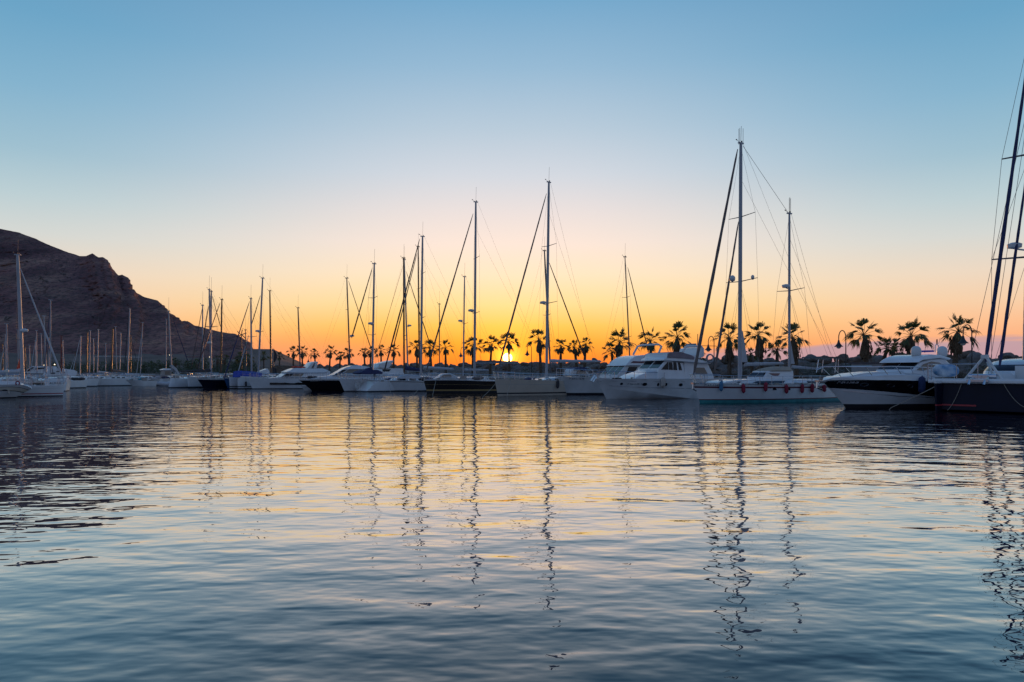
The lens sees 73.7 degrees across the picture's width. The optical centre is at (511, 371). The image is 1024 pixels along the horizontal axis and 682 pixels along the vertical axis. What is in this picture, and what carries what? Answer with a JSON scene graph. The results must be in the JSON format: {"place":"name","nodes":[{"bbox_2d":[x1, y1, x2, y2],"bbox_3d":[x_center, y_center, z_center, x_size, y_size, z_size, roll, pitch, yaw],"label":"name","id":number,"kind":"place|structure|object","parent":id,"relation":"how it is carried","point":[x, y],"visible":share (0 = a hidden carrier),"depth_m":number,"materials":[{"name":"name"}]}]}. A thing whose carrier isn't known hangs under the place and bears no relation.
{"place":"outdoors","nodes":[
{"label":"outdoors","id":0,"kind":"place"},
{"bbox_2d":[0,229,252,358],"bbox_3d":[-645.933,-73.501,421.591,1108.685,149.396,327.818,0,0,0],"label":"hill","id":1,"kind":"structure","parent":0,"point":[82,293],"depth_m":359.29,"materials":[{"name":"brown stone"}]},
{"bbox_2d":[0,349,304,377],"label":"shore ground","id":2,"kind":"structure","parent":0,"point":[153,358],"depth_m":251.41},
{"bbox_2d":[286,346,300,365],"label":"fan palm","id":3,"kind":"object","parent":2,"relation":"on","point":[293,354],"visible":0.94,"depth_m":208.20,"materials":[{"name":"green plant"}]},
{"bbox_2d":[0,385,1023,681],"bbox_3d":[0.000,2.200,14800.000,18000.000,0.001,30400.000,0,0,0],"label":"water","id":4,"kind":"structure","parent":0,"point":[158,533],"depth_m":8.95,"materials":[{"name":"blue liquid"}]},
{"bbox_2d":[0,369,31,397],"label":"motorboat","id":5,"kind":"object","parent":4,"relation":"on","point":[12,387],"visible":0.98,"depth_m":57.37,"materials":[{"name":"paint"}]},
{"bbox_2d":[0,334,34,378],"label":"sailboat","id":6,"kind":"object","parent":4,"relation":"on","point":[5,357],"visible":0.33,"depth_m":95.92,"materials":[{"name":"paint"}]},
{"bbox_2d":[0,323,36,380],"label":"sailboat","id":7,"kind":"object","parent":4,"relation":"on","point":[6,361],"visible":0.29,"depth_m":89.93,"materials":[{"name":"paint"}]},
{"bbox_2d":[9,330,37,377],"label":"sailboat","id":8,"kind":"object","parent":4,"relation":"on","point":[33,353],"visible":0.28,"depth_m":107.91,"materials":[{"name":"paint"}]},
{"bbox_2d":[0,252,66,396],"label":"sailboat","id":9,"kind":"object","parent":4,"relation":"on","point":[51,390],"visible":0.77,"depth_m":60.87,"materials":[{"name":"paint"}]},
{"bbox_2d":[17,366,56,376],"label":"motor yacht","id":10,"kind":"object","parent":4,"relation":"on","point":[40,369],"visible":0.3,"depth_m":112.01,"materials":[{"name":"paint"}]},
{"bbox_2d":[7,315,79,380],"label":"sailboat","id":11,"kind":"object","parent":4,"relation":"on","point":[44,341],"visible":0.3,"depth_m":91.84,"materials":[{"name":"paint"}]},
{"bbox_2d":[14,299,88,387],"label":"sailboat","id":12,"kind":"object","parent":4,"relation":"on","point":[80,382],"visible":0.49,"depth_m":90.11,"materials":[{"name":"paint"}]},
{"bbox_2d":[44,375,70,390],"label":"motorboat","id":13,"kind":"object","parent":4,"relation":"on","point":[66,384],"visible":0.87,"depth_m":77.67,"materials":[{"name":"paint"}]},
{"bbox_2d":[36,368,84,377],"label":"motor yacht","id":14,"kind":"object","parent":4,"relation":"on","point":[55,371],"visible":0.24,"depth_m":107.72,"materials":[{"name":"paint"}]},
{"bbox_2d":[25,324,99,385],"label":"sailboat","id":15,"kind":"object","parent":4,"relation":"on","point":[92,382],"visible":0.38,"depth_m":100.18,"materials":[{"name":"paint"}]},
{"bbox_2d":[53,369,85,376],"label":"motor yacht","id":16,"kind":"object","parent":4,"relation":"on","point":[71,372],"visible":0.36,"depth_m":115.83,"materials":[{"name":"paint"}]},
{"bbox_2d":[54,330,104,377],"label":"sailboat","id":17,"kind":"object","parent":4,"relation":"on","point":[89,363],"visible":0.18,"depth_m":111.98,"materials":[{"name":"paint"}]},
{"bbox_2d":[73,336,96,375],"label":"sailboat","id":18,"kind":"object","parent":4,"relation":"on","point":[80,354],"visible":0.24,"depth_m":119.36,"materials":[{"name":"paint"}]},
{"bbox_2d":[83,331,115,376],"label":"sailboat","id":19,"kind":"object","parent":4,"relation":"on","point":[87,332],"visible":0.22,"depth_m":112.84,"materials":[{"name":"paint"}]},
{"bbox_2d":[86,326,118,376],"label":"sailboat","id":20,"kind":"object","parent":4,"relation":"on","point":[116,353],"visible":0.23,"depth_m":113.80,"materials":[{"name":"paint"}]},
{"bbox_2d":[80,328,132,385],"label":"sailboat","id":21,"kind":"object","parent":4,"relation":"on","point":[113,381],"visible":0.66,"depth_m":107.93,"materials":[{"name":"paint"}]},
{"bbox_2d":[94,316,120,375],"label":"sailboat","id":22,"kind":"object","parent":4,"relation":"on","point":[98,372],"visible":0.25,"depth_m":114.59,"materials":[{"name":"paint"}]},
{"bbox_2d":[104,308,150,377],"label":"sailboat","id":23,"kind":"object","parent":4,"relation":"on","point":[128,375],"visible":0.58,"depth_m":111.94,"materials":[{"name":"paint"}]},
{"bbox_2d":[114,322,167,380],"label":"sailboat","id":24,"kind":"object","parent":4,"relation":"on","point":[147,377],"visible":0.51,"depth_m":112.05,"materials":[{"name":"paint"}]},
{"bbox_2d":[126,376,157,385],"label":"motorboat","id":25,"kind":"object","parent":4,"relation":"on","point":[137,381],"visible":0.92,"depth_m":105.02,"materials":[{"name":"white paint"}]},
{"bbox_2d":[148,368,173,381],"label":"motorboat","id":26,"kind":"object","parent":4,"relation":"on","point":[164,374],"visible":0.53,"depth_m":113.57,"materials":[{"name":"white paint"}]},
{"bbox_2d":[165,309,198,387],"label":"sailboat","id":27,"kind":"object","parent":4,"relation":"on","point":[177,382],"visible":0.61,"depth_m":94.12,"materials":[{"name":"paint"}]},
{"bbox_2d":[187,303,228,387],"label":"sailboat","id":28,"kind":"object","parent":4,"relation":"on","point":[193,382],"visible":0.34,"depth_m":93.82,"materials":[{"name":"paint"}]},
{"bbox_2d":[180,276,243,387],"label":"sailboat","id":29,"kind":"object","parent":4,"relation":"on","point":[211,383],"visible":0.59,"depth_m":90.61,"materials":[{"name":"paint"}]},
{"bbox_2d":[204,277,245,378],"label":"sailboat","id":30,"kind":"object","parent":4,"relation":"on","point":[211,296],"visible":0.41,"depth_m":91.31,"materials":[{"name":"paint"}]},
{"bbox_2d":[201,297,265,387],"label":"sailboat","id":31,"kind":"object","parent":4,"relation":"on","point":[221,370],"visible":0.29,"depth_m":89.20,"materials":[{"name":"paint"}]},
{"bbox_2d":[229,373,237,387],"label":"sailboat","id":32,"kind":"object","parent":4,"relation":"on","point":[233,382],"visible":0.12,"depth_m":90.09,"materials":[{"name":"paint"}]},
{"bbox_2d":[224,296,281,388],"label":"sailboat","id":33,"kind":"object","parent":4,"relation":"on","point":[242,377],"visible":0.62,"depth_m":90.22,"materials":[{"name":"paint"}]},
{"bbox_2d":[238,323,278,370],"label":"sailboat","id":34,"kind":"object","parent":4,"relation":"on","point":[245,350],"visible":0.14,"depth_m":105.38,"materials":[{"name":"paint"}]},
{"bbox_2d":[271,365,293,374],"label":"covered boat","id":35,"kind":"object","parent":4,"relation":"on","point":[278,369],"visible":0.02,"depth_m":122.41,"materials":[{"name":"paint"}]},
{"bbox_2d":[268,290,301,372],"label":"sailboat","id":36,"kind":"object","parent":4,"relation":"on","point":[271,358],"visible":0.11,"depth_m":107.86,"materials":[{"name":"paint"}]},
{"bbox_2d":[252,276,323,377],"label":"sailboat","id":37,"kind":"object","parent":4,"relation":"on","point":[264,371],"visible":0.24,"depth_m":93.94,"materials":[{"name":"paint"}]},
{"bbox_2d":[248,361,329,388],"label":"motor cruiser","id":38,"kind":"object","parent":4,"relation":"on","point":[287,378],"visible":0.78,"depth_m":89.29,"materials":[{"name":"paint"}]},
{"bbox_2d":[270,306,321,374],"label":"sailboat","id":39,"kind":"object","parent":4,"relation":"on","point":[299,338],"visible":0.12,"depth_m":111.83,"materials":[{"name":"paint"}]},
{"bbox_2d":[298,365,381,390],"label":"motor cruiser","id":40,"kind":"object","parent":4,"relation":"on","point":[330,382],"visible":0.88,"depth_m":78.43,"materials":[{"name":"black"}]},
{"bbox_2d":[318,276,398,376],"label":"sailboat","id":41,"kind":"object","parent":4,"relation":"on","point":[349,336],"visible":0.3,"depth_m":95.85,"materials":[{"name":"white paint"},{"name":"aluminium"},{"name":"wire"}]},
{"bbox_2d":[337,373,400,390],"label":"sailboat","id":42,"kind":"object","parent":4,"relation":"on","point":[348,384],"visible":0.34,"depth_m":76.46,"materials":[{"name":"paint"}]},
{"bbox_2d":[374,360,403,376],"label":"motor cruiser","id":43,"kind":"object","parent":4,"relation":"on","point":[388,370],"visible":0.21,"depth_m":118.76,"materials":[{"name":"paint"}]},
{"bbox_2d":[351,251,435,391],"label":"sailboat","id":44,"kind":"object","parent":4,"relation":"on","point":[375,386],"visible":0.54,"depth_m":75.94,"materials":[{"name":"paint"}]},
{"bbox_2d":[378,257,448,372],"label":"sailboat","id":45,"kind":"object","parent":4,"relation":"on","point":[408,368],"visible":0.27,"depth_m":89.91,"materials":[{"name":"dark paint"},{"name":"wire"},{"name":"rope"}]},
{"bbox_2d":[378,249,454,376],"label":"sailboat","id":46,"kind":"object","parent":4,"relation":"on","point":[406,314],"visible":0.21,"depth_m":103.81,"materials":[{"name":"paint"}]},
{"bbox_2d":[385,233,456,377],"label":"sailboat","id":47,"kind":"object","parent":4,"relation":"on","point":[418,311],"visible":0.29,"depth_m":97.86,"materials":[{"name":"paint"}]},
{"bbox_2d":[377,234,488,390],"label":"sailboat","id":48,"kind":"object","parent":4,"relation":"on","point":[402,385],"visible":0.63,"depth_m":77.10,"materials":[{"name":"paint"}]},
{"bbox_2d":[412,291,466,375],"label":"sailboat","id":49,"kind":"object","parent":4,"relation":"on","point":[439,340],"visible":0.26,"depth_m":117.92,"materials":[{"name":"paint"}]},
{"bbox_2d":[426,275,503,379],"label":"sailboat","id":50,"kind":"object","parent":4,"relation":"on","point":[464,323],"visible":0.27,"depth_m":91.99,"materials":[{"name":"paint"}]},
{"bbox_2d":[422,199,543,392],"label":"sailboat","id":51,"kind":"object","parent":4,"relation":"on","point":[449,383],"visible":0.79,"depth_m":71.28,"materials":[{"name":"paint"}]},
{"bbox_2d":[493,179,601,395],"bbox_3d":[4.020,-8.637,66.737,14.146,22.573,3.999,0,0,-36],"label":"sailboat","id":52,"kind":"object","parent":4,"relation":"on","point":[539,386],"visible":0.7,"depth_m":64.54,"materials":[{"name":"beige paint"}]},
{"bbox_2d":[511,244,598,378],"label":"sailboat","id":53,"kind":"object","parent":4,"relation":"on","point":[544,250],"visible":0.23,"depth_m":85.87,"materials":[{"name":"paint"}]},
{"bbox_2d":[563,367,596,375],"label":"motorboat","id":54,"kind":"object","parent":4,"relation":"on","point":[579,370],"visible":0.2,"depth_m":78.92,"materials":[{"name":"paint"}]},
{"bbox_2d":[545,342,695,394],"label":"motor yacht","id":55,"kind":"object","parent":4,"relation":"on","point":[583,385],"visible":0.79,"depth_m":65.35,"materials":[{"name":"paint"}]},
{"bbox_2d":[600,256,648,369],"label":"sailboat","id":56,"kind":"object","parent":4,"relation":"on","point":[627,312],"visible":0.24,"depth_m":91.82,"materials":[{"name":"paint"}]},
{"bbox_2d":[590,334,756,398],"bbox_3d":[13.378,-0.299,57.763,15.116,5.898,4.600,0,0,-20],"label":"motor yacht","id":57,"kind":"object","parent":4,"relation":"on","point":[643,381],"visible":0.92,"depth_m":55.70,"materials":[{"name":"white paint"}]},
{"bbox_2d":[695,368,706,373],"bbox_3d":[15.770,-0.058,56.924,1.242,0.573,0.143,0,0,-20],"label":"window","id":58,"kind":"structure","parent":57,"relation":"in","point":[698,370],"depth_m":56.87,"materials":[{"name":"brown"}]},
{"bbox_2d":[690,126,843,402],"bbox_3d":[19.701,-7.635,51.241,16.067,20.570,4.300,0,0,-26],"label":"ketch","id":59,"kind":"object","parent":4,"relation":"on","point":[731,392],"visible":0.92,"depth_m":49.60,"materials":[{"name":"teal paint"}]},
{"bbox_2d":[815,339,954,407],"bbox_3d":[25.862,0.234,43.208,17.198,4.831,4.300,0,0,-20],"label":"motor cruiser","id":60,"kind":"object","parent":4,"relation":"on","point":[891,381],"visible":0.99,"depth_m":40.79,"materials":[{"name":"paint"}]},
{"bbox_2d":[918,375,925,392],"bbox_3d":[24.268,0.763,40.421,0.380,1.090,0.371,3,-2,-17],"label":"fender","id":61,"kind":"object","parent":60,"relation":"hanging from","point":[921,384],"visible":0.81,"depth_m":40.30,"materials":[{"name":"blue rubber"}]},
{"bbox_2d":[917,362,940,370],"bbox_3d":[25.534,-0.345,41.724,2.293,0.554,0.136,0,0,-22],"label":"window","id":62,"kind":"structure","parent":60,"relation":"in","point":[924,365],"depth_m":41.61,"materials":[{"name":"brown"}]},
{"bbox_2d":[927,60,1023,411],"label":"sailboat","id":63,"kind":"object","parent":4,"relation":"on","point":[986,390],"visible":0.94,"depth_m":37.81,"materials":[{"name":"blue paint"}]},
{"bbox_2d":[933,364,958,376],"bbox_3d":[25.312,-0.080,39.830,1.320,0.741,0.520,4,3,42],"label":"rolled cover","id":64,"kind":"object","parent":63,"relation":"on","point":[948,370],"visible":0.92,"depth_m":39.66,"materials":[{"name":"blue fabric"}]},
{"bbox_2d":[0,0,1023,366],"label":"sky","id":65,"kind":"structure","parent":0,"point":[177,144],"materials":[{"name":"blue"}]},
{"bbox_2d":[378,375,821,383],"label":"quay","id":66,"kind":"structure","parent":0,"point":[523,377],"depth_m":107.01,"materials":[{"name":"concrete"}]},
{"bbox_2d":[296,345,308,366],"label":"fan palm","id":67,"kind":"object","parent":66,"relation":"on","point":[302,353],"visible":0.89,"depth_m":202.38,"materials":[{"name":"green plant"}]},
{"bbox_2d":[323,345,338,370],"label":"fan palm","id":68,"kind":"object","parent":66,"relation":"on","point":[329,355],"visible":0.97,"depth_m":187.34,"materials":[{"name":"green plant"}]},
{"bbox_2d":[339,348,353,365],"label":"fan palm","id":69,"kind":"object","parent":66,"relation":"on","point":[347,355],"visible":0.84,"depth_m":177.29,"materials":[{"name":"green plant"}]},
{"bbox_2d":[375,344,386,361],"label":"fan palm","id":70,"kind":"object","parent":66,"relation":"on","point":[381,353],"visible":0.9,"depth_m":163.30,"materials":[{"name":"green plant"}]},
{"bbox_2d":[385,345,400,367],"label":"fan palm","id":71,"kind":"object","parent":66,"relation":"on","point":[393,354],"visible":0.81,"depth_m":158.78,"materials":[{"name":"green plant"}]},
{"bbox_2d":[408,340,426,372],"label":"fan palm","id":72,"kind":"object","parent":66,"relation":"on","point":[416,353],"visible":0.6,"depth_m":149.87,"materials":[{"name":"green plant"}]},
{"bbox_2d":[422,339,438,372],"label":"fan palm","id":73,"kind":"object","parent":66,"relation":"on","point":[428,353],"visible":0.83,"depth_m":145.20,"materials":[{"name":"green plant"}]},
{"bbox_2d":[435,340,454,372],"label":"fan palm","id":74,"kind":"object","parent":66,"relation":"on","point":[445,352],"visible":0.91,"depth_m":141.00,"materials":[{"name":"green plant"}]},
{"bbox_2d":[462,336,483,375],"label":"fan palm","id":75,"kind":"object","parent":66,"relation":"on","point":[468,351],"visible":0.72,"depth_m":133.43,"materials":[{"name":"green plant"}]},
{"bbox_2d":[482,334,500,375],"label":"fan palm","id":76,"kind":"object","parent":66,"relation":"on","point":[490,348],"visible":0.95,"depth_m":128.44,"materials":[{"name":"green plant"}]},
{"bbox_2d":[497,332,520,375],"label":"fan palm","id":77,"kind":"object","parent":66,"relation":"on","point":[509,345],"visible":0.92,"depth_m":125.86,"materials":[{"name":"green plant"}]},
{"bbox_2d":[526,329,551,374],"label":"fan palm","id":78,"kind":"object","parent":66,"relation":"on","point":[538,341],"visible":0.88,"depth_m":117.37,"materials":[{"name":"green plant"}]},
{"bbox_2d":[553,339,569,375],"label":"fan palm","id":79,"kind":"object","parent":66,"relation":"on","point":[560,350],"visible":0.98,"depth_m":113.14,"materials":[{"name":"green plant"}]},
{"bbox_2d":[567,339,581,375],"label":"fan palm","id":80,"kind":"object","parent":66,"relation":"on","point":[575,352],"visible":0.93,"depth_m":110.15,"materials":[{"name":"green plant"}]},
{"bbox_2d":[578,337,593,376],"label":"fan palm","id":81,"kind":"object","parent":66,"relation":"on","point":[586,348],"visible":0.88,"depth_m":108.83,"materials":[{"name":"green plant"}]},
{"bbox_2d":[602,341,621,361],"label":"fan palm","id":82,"kind":"object","parent":66,"relation":"on","point":[611,353],"visible":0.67,"depth_m":106.41,"materials":[{"name":"green plant"}]},
{"bbox_2d":[604,327,635,356],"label":"fan palm","id":83,"kind":"object","parent":66,"relation":"on","point":[618,348],"visible":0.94,"depth_m":103.28,"materials":[{"name":"green plant"}]},
{"bbox_2d":[638,328,663,352],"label":"fan palm","id":84,"kind":"object","parent":66,"relation":"on","point":[651,348],"visible":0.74,"depth_m":98.13,"materials":[{"name":"green plant"}]},
{"bbox_2d":[662,321,690,351],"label":"fan palm","id":85,"kind":"object","parent":66,"relation":"on","point":[676,346],"visible":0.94,"depth_m":94.88,"materials":[{"name":"green plant"}]},
{"bbox_2d":[710,322,747,377],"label":"fan palm","id":86,"kind":"object","parent":66,"relation":"on","point":[729,350],"visible":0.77,"depth_m":87.99,"materials":[{"name":"green plant"}]},
{"bbox_2d":[746,347,757,373],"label":"fan palm","id":87,"kind":"object","parent":66,"relation":"on","point":[750,357],"visible":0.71,"depth_m":86.73,"materials":[{"name":"green plant"}]},
{"bbox_2d":[744,321,774,368],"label":"fan palm","id":88,"kind":"object","parent":66,"relation":"on","point":[760,341],"visible":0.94,"depth_m":83.98,"materials":[{"name":"green plant"}]},
{"bbox_2d":[766,342,787,366],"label":"fan palm","id":89,"kind":"object","parent":66,"relation":"on","point":[778,354],"visible":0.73,"depth_m":83.75,"materials":[{"name":"green plant"}]},
{"bbox_2d":[773,322,811,377],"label":"fan palm","id":90,"kind":"object","parent":66,"relation":"on","point":[796,348],"visible":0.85,"depth_m":80.65,"materials":[{"name":"green plant"}]},
{"bbox_2d":[834,330,846,372],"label":"street lamp","id":91,"kind":"object","parent":66,"relation":"on","point":[838,345],"visible":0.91,"depth_m":74.31,"materials":[{"name":"grey metal"}]},
{"bbox_2d":[844,318,886,361],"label":"fan palm","id":92,"kind":"object","parent":66,"relation":"on","point":[865,354],"visible":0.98,"depth_m":73.40,"materials":[{"name":"green plant"}]},
{"bbox_2d":[849,362,883,371],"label":"utility hut","id":93,"kind":"object","parent":66,"relation":"on","point":[856,369],"visible":0.21,"depth_m":70.44,"materials":[{"name":"grey paint"}]},
{"bbox_2d":[873,337,898,359],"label":"fan palm","id":94,"kind":"object","parent":66,"relation":"on","point":[877,351],"visible":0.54,"depth_m":74.91,"materials":[{"name":"green plant"}]},
{"bbox_2d":[881,338,903,355],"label":"fan palm","id":95,"kind":"object","parent":66,"relation":"on","point":[894,352],"visible":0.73,"depth_m":73.46,"materials":[{"name":"green plant"}]},
{"bbox_2d":[891,318,934,354],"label":"fan palm","id":96,"kind":"object","parent":66,"relation":"on","point":[907,344],"visible":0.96,"depth_m":70.06,"materials":[{"name":"green plant"}]},
{"bbox_2d":[935,312,980,378],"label":"fan palm","id":97,"kind":"object","parent":66,"relation":"on","point":[955,348],"visible":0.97,"depth_m":66.78,"materials":[{"name":"green plant"}]},
{"bbox_2d":[958,324,972,373],"bbox_3d":[43.178,-1.845,65.044,1.276,5.371,0.939,0,0,43],"label":"street lamp","id":98,"kind":"object","parent":66,"relation":"on","point":[962,341],"visible":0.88,"depth_m":64.92,"materials":[{"name":"grey metal"}]},
{"bbox_2d":[319,358,997,378],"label":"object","id":99,"kind":"structure","parent":0,"point":[962,364],"depth_m":124.24,"materials":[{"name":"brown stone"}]},
{"bbox_2d":[708,360,723,369],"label":"boulder","id":100,"kind":"object","parent":99,"relation":"on","point":[711,365],"visible":0.32,"depth_m":96.00,"materials":[{"name":"grey stone"}]},
{"bbox_2d":[805,354,817,362],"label":"boulder","id":101,"kind":"object","parent":99,"relation":"on","point":[810,360],"visible":0.56,"depth_m":88.25,"materials":[{"name":"grey stone"}]},
{"bbox_2d":[837,354,848,362],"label":"boulder","id":102,"kind":"object","parent":99,"relation":"on","point":[841,360],"visible":0.45,"depth_m":83.99,"materials":[{"name":"grey stone"}]},
{"bbox_2d":[847,356,861,363],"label":"boulder","id":103,"kind":"object","parent":99,"relation":"on","point":[855,359],"visible":0.26,"depth_m":82.91,"materials":[{"name":"grey stone"}]},
{"bbox_2d":[958,368,979,378],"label":"boulder","id":104,"kind":"object","parent":99,"relation":"on","point":[963,372],"visible":0.3,"depth_m":69.25,"materials":[{"name":"grey stone"}]},
{"bbox_2d":[967,352,981,361],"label":"boulder","id":105,"kind":"object","parent":99,"relation":"on","point":[976,356],"visible":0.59,"depth_m":73.51,"materials":[{"name":"grey stone"}]},
{"bbox_2d":[998,352,1014,359],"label":"boulder","id":106,"kind":"object","parent":99,"relation":"on","point":[1008,355],"visible":0.5,"depth_m":71.56,"materials":[{"name":"grey stone"}]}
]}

